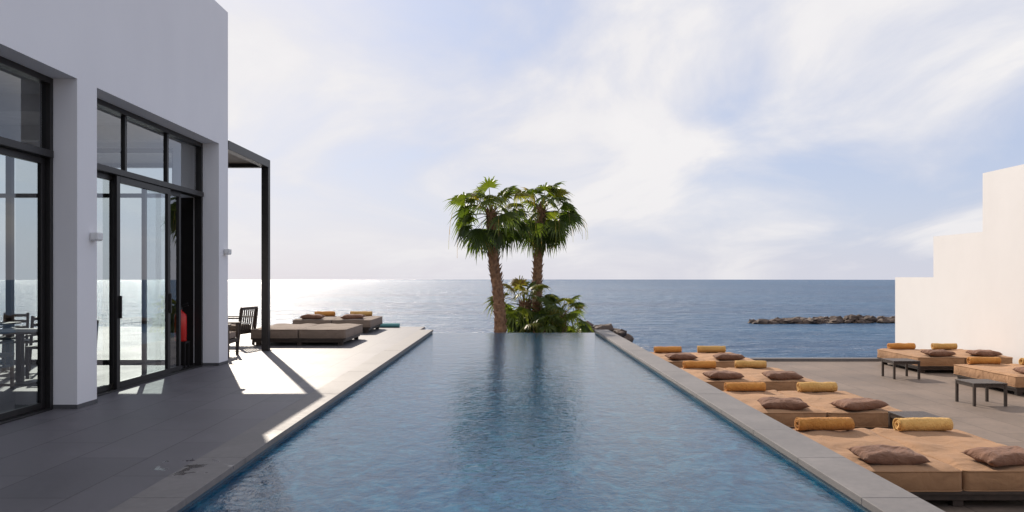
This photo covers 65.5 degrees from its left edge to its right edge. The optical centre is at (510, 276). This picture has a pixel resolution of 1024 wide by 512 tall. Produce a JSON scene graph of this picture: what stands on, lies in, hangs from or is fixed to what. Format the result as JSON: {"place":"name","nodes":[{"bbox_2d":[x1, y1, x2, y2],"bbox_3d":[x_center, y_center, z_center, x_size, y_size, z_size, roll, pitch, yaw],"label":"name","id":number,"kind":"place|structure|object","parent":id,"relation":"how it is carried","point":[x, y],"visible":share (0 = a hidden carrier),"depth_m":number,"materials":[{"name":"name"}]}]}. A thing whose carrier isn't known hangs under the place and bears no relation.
{"place":"outdoors","nodes":[
{"label":"outdoors","id":0,"kind":"place"},
{"bbox_2d":[380,323,399,326],"bbox_3d":[-3.620,1.434,23.600,0.660,0.130,0.130,0,0,0],"label":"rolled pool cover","id":1,"kind":"object","parent":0,"point":[390,325],"visible":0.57,"depth_m":23.55,"materials":[{"name":"teal plastic"}]},
{"bbox_2d":[0,279,894,357],"bbox_3d":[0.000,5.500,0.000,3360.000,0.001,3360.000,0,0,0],"label":"sea","id":2,"kind":"structure","parent":0,"point":[687,316],"depth_m":147.94,"materials":[{"name":"liquid"}]},
{"bbox_2d":[576,320,633,341],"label":"shore rocks","id":3,"kind":"object","parent":2,"relation":"in","point":[624,334],"visible":0.16,"depth_m":60.27,"materials":[{"name":"grey stone"}]},
{"bbox_2d":[748,314,894,323],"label":"rock breakwater","id":4,"kind":"object","parent":2,"relation":"in","point":[852,318],"visible":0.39,"depth_m":94.16,"materials":[{"name":"grey stone"}]},
{"bbox_2d":[0,0,1023,279],"label":"sky","id":5,"kind":"structure","parent":0,"point":[690,139],"materials":[{"name":"white"}]},
{"bbox_3d":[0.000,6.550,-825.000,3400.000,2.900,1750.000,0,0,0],"label":"ground","id":6,"kind":"structure","parent":0,"visible":0},
{"bbox_2d":[0,327,424,511],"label":"terrace deck","id":7,"kind":"structure","parent":6,"relation":"on","point":[108,452],"depth_m":8.50,"materials":[{"name":"tile"}]},
{"bbox_2d":[0,340,14,388],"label":"dining chair","id":8,"kind":"object","parent":7,"relation":"on","point":[11,355],"visible":1,"depth_m":10.68,"materials":[{"name":"brown wood"}]},
{"bbox_2d":[0,322,20,367],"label":"dining table","id":9,"kind":"object","parent":7,"relation":"on","point":[5,323],"visible":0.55,"depth_m":13.09,"materials":[{"name":"grey wood"}]},
{"bbox_2d":[0,312,28,358],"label":"dining chair","id":10,"kind":"object","parent":7,"relation":"on","point":[3,337],"visible":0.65,"depth_m":13.83,"materials":[{"name":"brown wood"}]},
{"bbox_2d":[0,328,36,385],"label":"dining table","id":11,"kind":"object","parent":7,"relation":"on","point":[19,380],"visible":0.71,"depth_m":11.16,"materials":[{"name":"grey wood"}]},
{"bbox_2d":[2,316,36,370],"bbox_3d":[-7.856,1.059,12.900,0.508,0.880,0.440,0,0,0],"label":"dining chair","id":12,"kind":"object","parent":7,"relation":"on","point":[31,341],"visible":0.2,"depth_m":12.69,"materials":[{"name":"brown wood"}]},
{"bbox_2d":[25,334,36,378],"bbox_3d":[-6.900,1.059,11.924,0.440,0.880,0.508,0,0,0],"label":"dining chair","id":13,"kind":"object","parent":7,"relation":"on","point":[27,348],"visible":0.16,"depth_m":11.68,"materials":[{"name":"brown wood"}]},
{"bbox_2d":[0,0,227,424],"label":"white villa","id":14,"kind":"object","parent":7,"relation":"on","point":[83,83],"visible":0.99,"depth_m":10.48,"materials":[{"name":"paint"}]},
{"bbox_2d":[90,232,102,240],"bbox_3d":[-4.870,-0.470,9.360,0.100,0.100,0.130,0,0,0],"label":"wall lamp","id":15,"kind":"object","parent":14,"relation":"attached to","point":[95,236],"visible":1,"depth_m":9.31,"materials":[{"name":"white plastic"}]},
{"bbox_2d":[0,56,203,424],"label":"window frames","id":16,"kind":"structure","parent":14,"relation":"in","point":[43,155],"depth_m":10.64,"materials":[{"name":"metal"}]},
{"bbox_2d":[224,249,231,254],"bbox_3d":[-4.870,-0.430,13.700,0.100,0.100,0.130,0,0,0],"label":"wall lamp","id":17,"kind":"object","parent":14,"relation":"attached to","point":[227,251],"visible":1,"depth_m":13.64,"materials":[{"name":"white plastic"}]},
{"bbox_2d":[171,303,189,367],"bbox_3d":[-5.434,0.961,13.120,0.272,1.074,0.200,0,0,0],"label":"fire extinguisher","id":18,"kind":"object","parent":7,"relation":"on","point":[184,341],"visible":0.62,"depth_m":13.06,"materials":[{"name":"red metal"}]},
{"bbox_2d":[97,140,271,350],"bbox_3d":[-7.075,-0.440,15.076,4.390,3.880,2.448,0,0,0],"label":"pergola","id":19,"kind":"object","parent":7,"relation":"on","point":[239,156],"visible":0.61,"depth_m":16.13,"materials":[{"name":"metal"}]},
{"bbox_2d":[228,322,240,357],"bbox_3d":[-5.592,1.076,14.996,0.805,0.851,0.760,0,0,-5],"label":"lounge armchair","id":20,"kind":"object","parent":7,"relation":"on","point":[233,336],"visible":0.21,"depth_m":15.28,"materials":[{"name":"brown wood"}]},
{"bbox_2d":[228,306,257,344],"bbox_3d":[-6.058,1.076,17.393,0.805,0.851,0.760,0,0,10],"label":"lounge armchair","id":21,"kind":"object","parent":7,"relation":"on","point":[245,327],"visible":0.52,"depth_m":17.32,"materials":[{"name":"brown wood"}]},
{"bbox_2d":[250,323,362,344],"bbox_3d":[-4.620,1.305,18.298,2.087,0.387,2.031,0,0,0],"label":"double daybed","id":22,"kind":"object","parent":7,"relation":"on","point":[300,334],"visible":0.94,"depth_m":17.35,"materials":[{"name":"beige fabric"}]},
{"bbox_2d":[292,311,382,332],"bbox_3d":[-4.750,1.239,22.096,2.087,0.518,2.035,0,0,0],"label":"double daybed","id":23,"kind":"object","parent":7,"relation":"on","point":[367,320],"visible":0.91,"depth_m":21.21,"materials":[{"name":"beige fabric"}]},
{"bbox_2d":[443,176,541,332],"bbox_3d":[-0.655,0.815,28.511,3.337,8.749,3.538,0,0,14],"label":"fan palm tree","id":24,"kind":"object","parent":6,"relation":"on","point":[491,239],"visible":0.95,"depth_m":28.39,"materials":[{"name":"green plant"}]},
{"bbox_2d":[484,276,564,332],"bbox_3d":[0.496,2.553,30.031,3.224,5.273,2.694,0,0,0],"label":"fan palm tree","id":25,"kind":"object","parent":6,"relation":"on","point":[524,307],"visible":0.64,"depth_m":29.62,"materials":[{"name":"green plant"}]},
{"bbox_2d":[107,330,944,511],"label":"swimming pool","id":26,"kind":"structure","parent":6,"relation":"on","point":[191,483],"depth_m":7.03,"materials":[{"name":"stone"}]},
{"bbox_2d":[182,333,865,511],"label":"pool water","id":27,"kind":"structure","parent":26,"relation":"in","point":[513,422],"depth_m":7.40,"materials":[{"name":"blue liquid"}]},
{"bbox_2d":[506,307,568,332],"bbox_3d":[0.955,3.140,29.228,3.036,4.100,2.884,0,0,34],"label":"fan palm tree","id":28,"kind":"object","parent":6,"relation":"on","point":[556,321],"visible":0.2,"depth_m":28.70,"materials":[{"name":"green plant"}]},
{"bbox_2d":[498,181,587,332],"bbox_3d":[1.266,0.747,30.658,3.464,8.885,3.410,0,0,25],"label":"fan palm tree","id":29,"kind":"object","parent":6,"relation":"on","point":[551,234],"visible":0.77,"depth_m":30.28,"materials":[{"name":"green plant"}]},
{"bbox_2d":[530,294,593,332],"bbox_3d":[1.869,2.914,29.518,2.650,4.552,2.737,0,0,0],"label":"fan palm tree","id":30,"kind":"object","parent":6,"relation":"on","point":[583,326],"visible":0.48,"depth_m":29.19,"materials":[{"name":"green plant"}]},
{"bbox_2d":[750,358,879,360],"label":"terrace kerb","id":31,"kind":"structure","parent":6,"relation":"on","point":[817,359],"depth_m":20.00,"materials":[{"name":"stone"}]},
{"bbox_2d":[766,361,1023,511],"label":"sun terrace","id":32,"kind":"structure","parent":6,"relation":"on","point":[994,419],"depth_m":14.00,"materials":[{"name":"ceramic"}]},
{"bbox_2d":[651,346,755,367],"bbox_3d":[4.130,1.854,17.599,2.087,0.528,2.030,0,0,0],"label":"double daybed","id":33,"kind":"object","parent":32,"relation":"on","point":[719,355],"visible":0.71,"depth_m":16.91,"materials":[{"name":"beige fabric"}]},
{"bbox_2d":[680,360,815,390],"bbox_3d":[4.130,1.857,14.447,2.087,0.523,2.032,0,0,0],"label":"double daybed","id":34,"kind":"object","parent":32,"relation":"on","point":[772,378],"visible":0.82,"depth_m":13.68,"materials":[{"name":"beige fabric"}]},
{"bbox_2d":[723,382,900,428],"bbox_3d":[4.130,1.855,11.346,2.087,0.526,2.035,0,0,0],"label":"double daybed","id":35,"kind":"object","parent":32,"relation":"on","point":[812,399],"visible":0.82,"depth_m":10.56,"materials":[{"name":"beige fabric"}]},
{"bbox_2d":[881,358,919,378],"bbox_3d":[8.200,1.929,16.750,0.552,0.379,0.560,0,0,0],"label":"side table","id":36,"kind":"object","parent":32,"relation":"on","point":[895,361],"visible":1,"depth_m":16.57,"materials":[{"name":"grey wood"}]},
{"bbox_2d":[793,417,1023,505],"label":"double daybed","id":37,"kind":"object","parent":32,"relation":"on","point":[932,458],"visible":0.89,"depth_m":7.47,"materials":[{"name":"beige fabric"}]},
{"bbox_2d":[888,411,942,428],"bbox_3d":[5.000,1.909,9.850,0.452,0.419,0.460,0,0,0],"label":"side table","id":38,"kind":"object","parent":32,"relation":"on","point":[892,415],"visible":0.42,"depth_m":9.91,"materials":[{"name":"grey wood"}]},
{"bbox_2d":[877,343,1012,372],"bbox_3d":[9.980,1.854,18.450,2.087,0.528,2.026,0,0,0],"label":"double daybed","id":39,"kind":"object","parent":32,"relation":"on","point":[941,356],"visible":0.88,"depth_m":17.64,"materials":[{"name":"beige fabric"}]},
{"bbox_2d":[955,379,1007,405],"bbox_3d":[7.850,1.929,13.300,0.552,0.379,0.560,0,0,0],"label":"side table","id":40,"kind":"object","parent":32,"relation":"on","point":[985,383],"visible":1,"depth_m":13.13,"materials":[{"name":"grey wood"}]},
{"bbox_2d":[953,357,1023,395],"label":"double daybed","id":41,"kind":"object","parent":32,"relation":"on","point":[995,369],"visible":0.95,"depth_m":15.26,"materials":[{"name":"beige fabric"}]},
{"bbox_2d":[895,164,1023,363],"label":"stepped wall","id":42,"kind":"structure","parent":6,"relation":"on","point":[969,295],"depth_m":18.99,"materials":[{"name":"beige paint"}]}
]}

